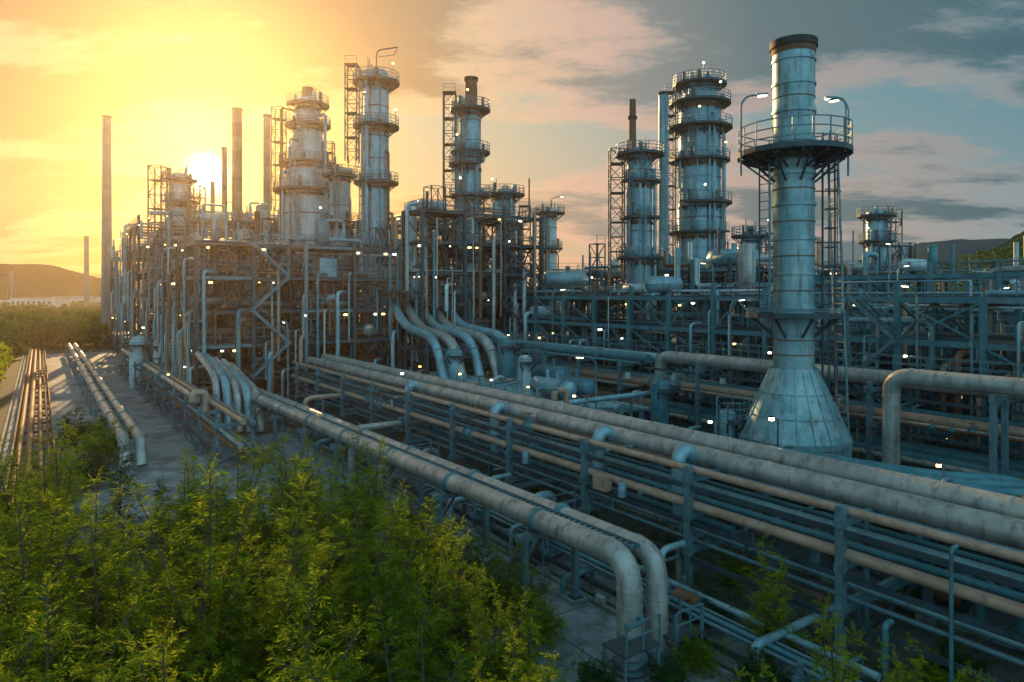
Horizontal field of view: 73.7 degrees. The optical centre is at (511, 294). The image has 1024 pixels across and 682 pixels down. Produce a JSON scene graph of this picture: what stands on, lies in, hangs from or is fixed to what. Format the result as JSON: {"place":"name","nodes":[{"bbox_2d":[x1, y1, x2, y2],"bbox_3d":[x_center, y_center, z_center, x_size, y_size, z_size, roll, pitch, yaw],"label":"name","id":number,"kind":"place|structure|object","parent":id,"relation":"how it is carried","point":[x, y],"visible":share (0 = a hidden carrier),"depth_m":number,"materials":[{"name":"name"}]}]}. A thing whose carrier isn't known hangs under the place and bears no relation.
{"place":"outdoors","nodes":[
{"label":"outdoors","id":0,"kind":"place"},
{"bbox_2d":[0,264,160,303],"bbox_3d":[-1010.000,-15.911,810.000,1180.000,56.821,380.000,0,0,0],"label":"hill","id":1,"kind":"structure","parent":0,"point":[70,283],"depth_m":759.51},
{"bbox_2d":[0,351,284,619],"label":"concrete road","id":2,"kind":"structure","parent":0,"point":[164,441],"depth_m":57.88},
{"bbox_2d":[0,429,48,552],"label":"feathery tree","id":3,"kind":"object","parent":2,"relation":"on","point":[11,465],"visible":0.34,"depth_m":30.87,"materials":[{"name":"green plant"}]},
{"bbox_2d":[0,347,66,608],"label":"rusty pipe rack","id":4,"kind":"object","parent":2,"relation":"on","point":[22,424],"visible":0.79,"depth_m":60.75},
{"bbox_2d":[0,430,94,567],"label":"feathery tree","id":5,"kind":"object","parent":2,"relation":"on","point":[59,486],"visible":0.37,"depth_m":30.00,"materials":[{"name":"green plant"}]},
{"bbox_2d":[13,419,100,505],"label":"feathery tree","id":6,"kind":"object","parent":2,"relation":"on","point":[92,438],"visible":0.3,"depth_m":36.07,"materials":[{"name":"green plant"}]},
{"bbox_2d":[45,405,109,453],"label":"shrub","id":7,"kind":"object","parent":2,"relation":"on","point":[82,430],"visible":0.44,"depth_m":51.72,"materials":[{"name":"green plant"}]},
{"bbox_2d":[41,440,127,492],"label":"shrub","id":8,"kind":"object","parent":2,"relation":"on","point":[92,463],"visible":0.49,"depth_m":41.86,"materials":[{"name":"green plant"}]},
{"bbox_2d":[59,413,135,464],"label":"shrub","id":9,"kind":"object","parent":2,"relation":"on","point":[107,447],"visible":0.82,"depth_m":47.90,"materials":[{"name":"green plant"}]},
{"bbox_2d":[64,343,147,469],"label":"twin pipeline","id":10,"kind":"object","parent":2,"relation":"on","point":[138,435],"visible":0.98,"depth_m":60.97,"materials":[{"name":"metal"}]},
{"bbox_2d":[96,437,149,547],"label":"conifer tree","id":11,"kind":"object","parent":2,"relation":"on","point":[121,482],"visible":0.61,"depth_m":31.96,"materials":[{"name":"green plant"}]},
{"bbox_2d":[120,334,153,387],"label":"domed storage tank","id":12,"kind":"object","parent":2,"relation":"on","point":[135,345],"visible":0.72,"depth_m":86.95,"materials":[{"name":"metal"}]},
{"bbox_2d":[118,348,258,471],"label":"pipe rack","id":13,"kind":"object","parent":2,"relation":"on","point":[157,376],"visible":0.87,"depth_m":56.08,"materials":[{"name":"metal"}]},
{"bbox_2d":[166,441,236,542],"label":"feathery tree","id":14,"kind":"object","parent":2,"relation":"on","point":[194,485],"visible":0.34,"depth_m":31.63,"materials":[{"name":"green plant"}]},
{"bbox_2d":[0,351,742,681],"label":"kerb","id":15,"kind":"structure","parent":2,"relation":"on","point":[726,674],"depth_m":33.26,"materials":[{"name":"concrete"}]},
{"bbox_2d":[0,407,517,681],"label":"forest floor","id":16,"kind":"structure","parent":0,"point":[3,412],"depth_m":23.84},
{"bbox_2d":[0,547,61,681],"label":"feathery tree","id":17,"kind":"object","parent":16,"relation":"on","point":[19,672],"visible":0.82,"depth_m":16.34,"materials":[{"name":"green plant"}]},
{"bbox_2d":[0,462,83,610],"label":"feathery tree","id":18,"kind":"object","parent":16,"relation":"on","point":[9,541],"visible":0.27,"depth_m":24.82,"materials":[{"name":"green plant"}]},
{"bbox_2d":[0,480,130,681],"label":"feathery tree","id":19,"kind":"object","parent":16,"relation":"on","point":[7,607],"visible":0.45,"depth_m":20.28,"materials":[{"name":"green plant"}]},
{"bbox_2d":[0,466,146,629],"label":"feathery tree","id":20,"kind":"object","parent":16,"relation":"on","point":[82,575],"visible":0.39,"depth_m":24.16,"materials":[{"name":"green plant"}]},
{"bbox_2d":[0,570,153,681],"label":"feathery tree","id":21,"kind":"object","parent":16,"relation":"on","point":[86,670],"visible":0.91,"depth_m":14.46,"materials":[{"name":"green plant"}]},
{"bbox_2d":[18,502,183,681],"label":"feathery tree","id":22,"kind":"object","parent":16,"relation":"on","point":[134,626],"visible":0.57,"depth_m":18.77,"materials":[{"name":"green plant"}]},
{"bbox_2d":[138,450,218,587],"bbox_3d":[-13.535,9.229,27.776,3.119,5.570,3.274,0,0,-31],"label":"feathery tree","id":23,"kind":"object","parent":16,"relation":"on","point":[184,516],"visible":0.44,"depth_m":27.87,"materials":[{"name":"green plant"}]},
{"bbox_2d":[100,453,270,681],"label":"feathery tree","id":24,"kind":"object","parent":16,"relation":"on","point":[209,629],"visible":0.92,"depth_m":19.16,"materials":[{"name":"green plant"}]},
{"bbox_2d":[92,617,294,681],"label":"feathery tree","id":25,"kind":"object","parent":16,"relation":"on","point":[155,659],"visible":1,"depth_m":13.47,"materials":[{"name":"green plant"}]},
{"bbox_2d":[132,466,263,628],"bbox_3d":[-10.286,9.069,23.662,4.382,5.888,4.015,0,0,35],"label":"feathery tree","id":26,"kind":"object","parent":16,"relation":"on","point":[220,539],"visible":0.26,"depth_m":23.70,"materials":[{"name":"green plant"}]},
{"bbox_2d":[192,427,280,555],"bbox_3d":[-11.669,8.958,29.891,3.820,6.111,3.500,0,0,-4],"label":"feathery tree","id":27,"kind":"object","parent":16,"relation":"on","point":[241,488],"visible":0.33,"depth_m":30.01,"materials":[{"name":"green plant"}]},
{"bbox_2d":[0,508,543,681],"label":"undergrowth","id":28,"kind":"object","parent":16,"relation":"on","point":[242,663],"visible":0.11,"depth_m":25.21,"materials":[{"name":"green plant"}]},
{"bbox_2d":[179,555,379,681],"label":"feathery tree","id":29,"kind":"object","parent":16,"relation":"on","point":[296,666],"visible":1,"depth_m":14.39,"materials":[{"name":"green plant"}]},
{"bbox_2d":[200,466,362,681],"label":"feathery tree","id":30,"kind":"object","parent":16,"relation":"on","point":[289,603],"visible":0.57,"depth_m":20.32,"materials":[{"name":"green plant"}]},
{"bbox_2d":[250,436,331,541],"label":"feathery tree","id":31,"kind":"object","parent":16,"relation":"on","point":[318,476],"visible":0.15,"depth_m":31.70,"materials":[{"name":"green plant"}]},
{"bbox_2d":[244,429,354,576],"bbox_3d":[-8.789,8.794,28.178,4.339,6.431,4.519,0,0,-22],"label":"feathery tree","id":32,"kind":"object","parent":16,"relation":"on","point":[288,505],"visible":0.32,"depth_m":27.84,"materials":[{"name":"green plant"}]},
{"bbox_2d":[266,450,372,623],"bbox_3d":[-6.800,8.892,25.061,4.337,6.236,4.517,0,0,20],"label":"feathery tree","id":33,"kind":"object","parent":16,"relation":"on","point":[338,563],"visible":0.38,"depth_m":25.11,"materials":[{"name":"green plant"}]},
{"bbox_2d":[265,468,423,679],"bbox_3d":[-4.507,8.735,20.703,4.574,6.559,4.190,0,0,23],"label":"feathery tree","id":34,"kind":"object","parent":16,"relation":"on","point":[359,598],"visible":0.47,"depth_m":20.59,"materials":[{"name":"green plant"}]},
{"bbox_2d":[326,424,397,561],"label":"feathery tree","id":35,"kind":"object","parent":16,"relation":"on","point":[375,490],"visible":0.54,"depth_m":29.78,"materials":[{"name":"green plant"}]},
{"bbox_2d":[316,521,461,681],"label":"feathery tree","id":36,"kind":"object","parent":16,"relation":"on","point":[380,667],"visible":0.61,"depth_m":18.79,"materials":[{"name":"green plant"}]},
{"bbox_2d":[369,478,435,593],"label":"feathery tree","id":37,"kind":"object","parent":16,"relation":"on","point":[402,537],"visible":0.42,"depth_m":26.89,"materials":[{"name":"green plant"}]},
{"bbox_2d":[350,589,480,681],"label":"feathery tree","id":38,"kind":"object","parent":16,"relation":"on","point":[399,673],"visible":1,"depth_m":15.75,"materials":[{"name":"green plant"}]},
{"bbox_2d":[374,495,462,636],"bbox_3d":[-2.882,9.566,23.739,3.140,4.890,2.876,0,0,43],"label":"feathery tree","id":39,"kind":"object","parent":16,"relation":"on","point":[436,555],"visible":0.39,"depth_m":23.82,"materials":[{"name":"green plant"}]},
{"bbox_2d":[411,515,496,664],"bbox_3d":[-1.675,9.667,22.280,2.328,4.681,2.654,0,0,25],"label":"feathery tree","id":40,"kind":"object","parent":16,"relation":"on","point":[459,603],"visible":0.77,"depth_m":22.25,"materials":[{"name":"green plant"}]},
{"bbox_2d":[463,576,541,681],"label":"feathery tree","id":41,"kind":"object","parent":16,"relation":"on","point":[497,666],"visible":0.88,"depth_m":19.05,"materials":[{"name":"green plant"}]},
{"bbox_2d":[470,625,562,681],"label":"feathery tree","id":42,"kind":"object","parent":16,"relation":"on","point":[524,677],"visible":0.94,"depth_m":16.77,"materials":[{"name":"green plant"}]},
{"bbox_2d":[503,583,547,678],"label":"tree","id":43,"kind":"object","parent":16,"relation":"on","point":[524,638],"visible":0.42,"depth_m":20.74,"materials":[{"name":"green plant"}]},
{"bbox_2d":[0,298,960,676],"bbox_3d":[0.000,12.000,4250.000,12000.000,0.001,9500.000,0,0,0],"label":"ground","id":44,"kind":"structure","parent":0,"point":[8,384],"depth_m":117.98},
{"bbox_2d":[0,300,136,355],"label":"distant trees","id":45,"kind":"object","parent":44,"relation":"on","point":[23,326],"visible":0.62,"depth_m":149.87,"materials":[{"name":"green plant"}]},
{"bbox_2d":[101,115,111,346],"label":"tall chimney","id":46,"kind":"object","parent":44,"relation":"on","point":[106,235],"visible":0.91,"depth_m":154.16,"materials":[{"name":"metal"}]},
{"bbox_2d":[891,236,1023,323],"bbox_3d":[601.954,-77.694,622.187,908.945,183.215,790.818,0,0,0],"label":"distant trees","id":47,"kind":"object","parent":44,"relation":"on","point":[995,253],"visible":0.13,"depth_m":961.88,"materials":[{"name":"green plant"}]},
{"bbox_2d":[0,0,1023,289],"label":"sky","id":48,"kind":"structure","parent":0,"point":[932,90],"materials":[{"name":"multicoloured"}]},
{"bbox_2d":[110,331,1023,681],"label":"gravel yard","id":49,"kind":"structure","parent":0,"point":[916,635],"depth_m":27.91,"materials":[{"name":"gravel"}]},
{"bbox_2d":[147,158,205,328],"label":"reactor tower","id":50,"kind":"structure","parent":49,"relation":"on","point":[179,196],"depth_m":106.19,"materials":[{"name":"metal"}]},
{"bbox_2d":[110,201,279,379],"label":"process structure","id":51,"kind":"object","parent":49,"relation":"on","point":[126,309],"visible":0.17,"depth_m":107.78,"materials":[{"name":"metal"}]},
{"bbox_2d":[195,351,264,432],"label":"pipe manifold","id":52,"kind":"object","parent":49,"relation":"on","point":[225,373],"visible":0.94,"depth_m":59.42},
{"bbox_2d":[231,107,242,238],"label":"chimney","id":53,"kind":"object","parent":49,"relation":"on","point":[237,158],"visible":0.41,"depth_m":109.31,"materials":[{"name":"metal"}]},
{"bbox_2d":[227,206,256,371],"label":"distillation column","id":54,"kind":"structure","parent":49,"relation":"on","point":[242,218],"depth_m":90.77,"materials":[{"name":"metal"}]},
{"bbox_2d":[263,114,270,314],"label":"chimney","id":55,"kind":"object","parent":49,"relation":"on","point":[266,158],"visible":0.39,"depth_m":111.51,"materials":[{"name":"metal"}]},
{"bbox_2d":[153,202,403,411],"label":"process structure","id":56,"kind":"object","parent":49,"relation":"on","point":[178,348],"visible":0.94,"depth_m":75.19,"materials":[{"name":"metal"}]},
{"bbox_2d":[271,86,335,377],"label":"conical reactor tower","id":57,"kind":"structure","parent":49,"relation":"on","point":[302,188],"depth_m":97.35,"materials":[{"name":"metal"}]},
{"bbox_2d":[319,155,357,376],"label":"distillation column","id":58,"kind":"structure","parent":49,"relation":"on","point":[339,177],"depth_m":94.72,"materials":[{"name":"metal"}]},
{"bbox_2d":[344,46,399,363],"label":"distillation column","id":59,"kind":"structure","parent":49,"relation":"on","point":[374,182],"depth_m":86.43,"materials":[{"name":"metal"}]},
{"bbox_2d":[375,280,517,378],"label":"overhead duct bank","id":60,"kind":"structure","parent":49,"relation":"on","point":[444,330],"depth_m":73.50,"materials":[{"name":"metal"}]},
{"bbox_2d":[351,178,542,373],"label":"process structure","id":61,"kind":"object","parent":49,"relation":"on","point":[441,218],"visible":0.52,"depth_m":84.03,"materials":[{"name":"metal"}]},
{"bbox_2d":[408,200,429,371],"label":"vertical transfer pipes","id":62,"kind":"object","parent":61,"relation":"attached to","point":[412,232],"visible":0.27,"depth_m":83.59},
{"bbox_2d":[443,76,490,372],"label":"distillation column","id":63,"kind":"structure","parent":49,"relation":"on","point":[469,155],"depth_m":88.69,"materials":[{"name":"metal"}]},
{"bbox_2d":[242,433,730,681],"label":"concrete pad","id":64,"kind":"object","parent":49,"relation":"on","point":[592,627],"depth_m":25.15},
{"bbox_2d":[231,387,703,681],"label":"twin pipeline","id":65,"kind":"object","parent":64,"relation":"on","point":[634,647],"visible":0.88,"depth_m":25.21,"materials":[{"name":"metal"}]},
{"bbox_2d":[466,532,530,629],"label":"feathery tree","id":66,"kind":"object","parent":64,"relation":"on","point":[505,582],"visible":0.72,"depth_m":24.32,"materials":[{"name":"green plant"}]},
{"bbox_2d":[491,564,554,616],"bbox_3d":[0.275,10.995,25.758,2.324,2.023,2.553,0,0,-30],"label":"shrub","id":67,"kind":"object","parent":64,"relation":"on","point":[543,587],"visible":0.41,"depth_m":25.39,"materials":[{"name":"green plant"}]},
{"bbox_2d":[516,592,570,651],"bbox_3d":[1.080,11.184,23.695,1.888,1.644,2.074,0,0,-3],"label":"shrub","id":68,"kind":"object","parent":64,"relation":"on","point":[546,624],"visible":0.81,"depth_m":23.31,"materials":[{"name":"green plant"}]},
{"bbox_2d":[569,650,618,681],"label":"shrub","id":69,"kind":"object","parent":64,"relation":"on","point":[597,674],"visible":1,"depth_m":20.34,"materials":[{"name":"green plant"}]},
{"bbox_2d":[643,649,697,681],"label":"shrub","id":70,"kind":"object","parent":64,"relation":"on","point":[678,674],"visible":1,"depth_m":20.54,"materials":[{"name":"green plant"}]},
{"bbox_2d":[669,624,733,681],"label":"shrub","id":71,"kind":"object","parent":64,"relation":"on","point":[694,656],"visible":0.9,"depth_m":21.34,"materials":[{"name":"green plant"}]},
{"bbox_2d":[802,591,866,681],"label":"yellow tree","id":72,"kind":"object","parent":64,"relation":"on","point":[835,677],"visible":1,"depth_m":17.87,"materials":[{"name":"green plant"}]},
{"bbox_2d":[481,178,530,324],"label":"distillation column","id":73,"kind":"structure","parent":49,"relation":"on","point":[505,196],"depth_m":98.64,"materials":[{"name":"metal"}]},
{"bbox_2d":[532,196,564,326],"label":"distillation column","id":74,"kind":"structure","parent":49,"relation":"on","point":[552,245],"depth_m":119.00,"materials":[{"name":"metal"}]},
{"bbox_2d":[309,431,795,680],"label":"concrete pad","id":75,"kind":"object","parent":49,"relation":"on","point":[736,645],"depth_m":28.57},
{"bbox_2d":[660,540,715,639],"bbox_3d":[6.377,10.725,25.091,1.750,2.510,2.400,0,0,-35],"label":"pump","id":76,"kind":"object","parent":75,"relation":"on","point":[685,594],"visible":0.41,"depth_m":24.55,"materials":[{"name":"metal"}]},
{"bbox_2d":[722,643,795,681],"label":"shrub","id":77,"kind":"object","parent":75,"relation":"on","point":[752,654],"visible":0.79,"depth_m":20.40,"materials":[{"name":"green plant"}]},
{"bbox_2d":[740,528,809,667],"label":"yellow tree","id":78,"kind":"object","parent":75,"relation":"on","point":[775,616],"visible":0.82,"depth_m":21.91,"materials":[{"name":"green plant"}]},
{"bbox_2d":[543,263,592,334],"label":"horizontal pressure vessel","id":79,"kind":"object","parent":49,"relation":"on","point":[566,277],"visible":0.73,"depth_m":96.87,"materials":[{"name":"metal"}]},
{"bbox_2d":[468,330,679,422],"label":"pipe rack","id":80,"kind":"object","parent":49,"relation":"on","point":[620,374],"visible":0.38,"depth_m":64.51,"materials":[{"name":"metal"}]},
{"bbox_2d":[269,411,880,681],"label":"pipe rack","id":81,"kind":"object","parent":49,"relation":"on","point":[736,629],"visible":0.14,"depth_m":24.70,"materials":[{"name":"metal"}]},
{"bbox_2d":[221,419,1023,681],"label":"weeds","id":82,"kind":"object","parent":49,"relation":"on","point":[591,593],"visible":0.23,"depth_m":27.08,"materials":[{"name":"green plant"}]},
{"bbox_2d":[608,99,664,390],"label":"distillation column","id":83,"kind":"structure","parent":49,"relation":"on","point":[642,181],"depth_m":83.79,"materials":[{"name":"metal"}]},
{"bbox_2d":[289,353,1023,681],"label":"pipe rack","id":84,"kind":"object","parent":49,"relation":"on","point":[913,509],"visible":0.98,"depth_m":26.37,"materials":[{"name":"metal"}]},
{"bbox_2d":[658,91,668,307],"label":"steel chimney","id":85,"kind":"object","parent":49,"relation":"on","point":[663,192],"visible":0.53,"depth_m":87.45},
{"bbox_2d":[664,62,732,367],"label":"fractionating column","id":86,"kind":"structure","parent":49,"relation":"on","point":[699,161],"depth_m":92.44,"materials":[{"name":"metal"}]},
{"bbox_2d":[386,420,1023,652],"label":"concrete pad","id":87,"kind":"object","parent":49,"relation":"on","point":[791,548],"visible":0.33,"depth_m":30.95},
{"bbox_2d":[497,334,524,378],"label":"vertical pressure vessel","id":88,"kind":"object","parent":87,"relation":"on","point":[507,349],"visible":0.62,"depth_m":69.31,"materials":[{"name":"metal"}]},
{"bbox_2d":[418,369,650,419],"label":"pipe rack","id":89,"kind":"object","parent":87,"relation":"on","point":[642,409],"visible":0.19,"depth_m":57.07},
{"bbox_2d":[529,369,576,400],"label":"heat exchanger","id":90,"kind":"object","parent":87,"relation":"on","point":[548,381],"visible":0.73,"depth_m":55.23,"materials":[{"name":"metal"}]},
{"bbox_2d":[302,378,1023,672],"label":"yard cross pipes","id":91,"kind":"object","parent":87,"relation":"on","point":[979,612],"visible":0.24,"depth_m":30.89,"materials":[{"name":"metal"}]},
{"bbox_2d":[650,371,680,424],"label":"vertical pressure vessel","id":92,"kind":"object","parent":87,"relation":"on","point":[661,390],"visible":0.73,"depth_m":50.90,"materials":[{"name":"metal"}]},
{"bbox_2d":[390,365,1023,615],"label":"pipe rack","id":93,"kind":"object","parent":87,"relation":"on","point":[769,539],"visible":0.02,"depth_m":32.50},
{"bbox_2d":[769,445,1023,497],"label":"pipes","id":94,"kind":"object","parent":93,"relation":"attached to","point":[1010,485],"visible":0.34,"depth_m":30.80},
{"bbox_2d":[719,396,750,437],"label":"vertical pressure vessel","id":95,"kind":"object","parent":87,"relation":"on","point":[730,419],"visible":0.51,"depth_m":40.81,"materials":[{"name":"metal"}]},
{"bbox_2d":[737,34,852,457],"bbox_3d":[16.480,-1.375,39.967,6.380,26.750,6.384,0,0,0],"label":"exhaust stack","id":96,"kind":"object","parent":87,"relation":"on","point":[793,396],"visible":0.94,"depth_m":38.94,"materials":[{"name":"metal"}]},
{"bbox_2d":[898,539,971,630],"bbox_3d":[16.130,10.725,25.761,1.750,2.510,2.400,0,0,-35],"label":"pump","id":97,"kind":"object","parent":87,"relation":"on","point":[961,605],"visible":0.26,"depth_m":24.96,"materials":[{"name":"metal"}]},
{"bbox_2d":[881,368,1023,474],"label":"insulated transfer pipe","id":98,"kind":"object","parent":87,"relation":"on","point":[1004,388],"visible":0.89,"depth_m":34.96,"materials":[{"name":"metal"}]},
{"bbox_2d":[529,227,888,388],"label":"process structure","id":99,"kind":"object","parent":49,"relation":"on","point":[719,259],"visible":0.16,"depth_m":85.47,"materials":[{"name":"metal"}]},
{"bbox_2d":[433,235,1023,464],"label":"pipe bridge structure","id":100,"kind":"object","parent":49,"relation":"on","point":[708,325],"visible":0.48,"depth_m":57.69,"materials":[{"name":"metal"}]},
{"bbox_2d":[731,221,772,379],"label":"distillation column","id":101,"kind":"structure","parent":49,"relation":"on","point":[750,234],"depth_m":88.79,"materials":[{"name":"metal"}]},
{"bbox_2d":[644,340,1023,479],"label":"pipe rack","id":102,"kind":"object","parent":49,"relation":"on","point":[868,444],"visible":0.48,"depth_m":41.91,"materials":[{"name":"metal"}]},
{"bbox_2d":[732,236,1023,403],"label":"process structure","id":103,"kind":"object","parent":49,"relation":"on","point":[978,270],"visible":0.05,"depth_m":86.61,"materials":[{"name":"metal"}]},
{"bbox_2d":[856,200,902,286],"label":"distillation column","id":104,"kind":"structure","parent":49,"relation":"on","point":[878,232],"depth_m":108.69,"materials":[{"name":"metal"}]},
{"bbox_2d":[874,632,930,681],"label":"yellow tree","id":105,"kind":"object","parent":49,"relation":"on","point":[901,667],"visible":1,"depth_m":18.16,"materials":[{"name":"green plant"}]},
{"bbox_2d":[815,231,1023,409],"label":"pipe bridge structure","id":106,"kind":"object","parent":49,"relation":"on","point":[857,271],"visible":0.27,"depth_m":63.96,"materials":[{"name":"metal"}]},
{"bbox_2d":[891,648,980,681],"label":"shrub","id":107,"kind":"object","parent":49,"relation":"on","point":[933,677],"visible":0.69,"depth_m":19.44,"materials":[{"name":"green plant"}]},
{"bbox_2d":[913,634,1004,681],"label":"shrub","id":108,"kind":"object","parent":49,"relation":"on","point":[959,659],"visible":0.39,"depth_m":20.93,"materials":[{"name":"green plant"}]},
{"bbox_2d":[772,238,1009,293],"bbox_3d":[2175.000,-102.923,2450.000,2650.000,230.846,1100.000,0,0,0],"label":"hill","id":109,"kind":"structure","parent":0,"point":[965,247],"depth_m":2299.37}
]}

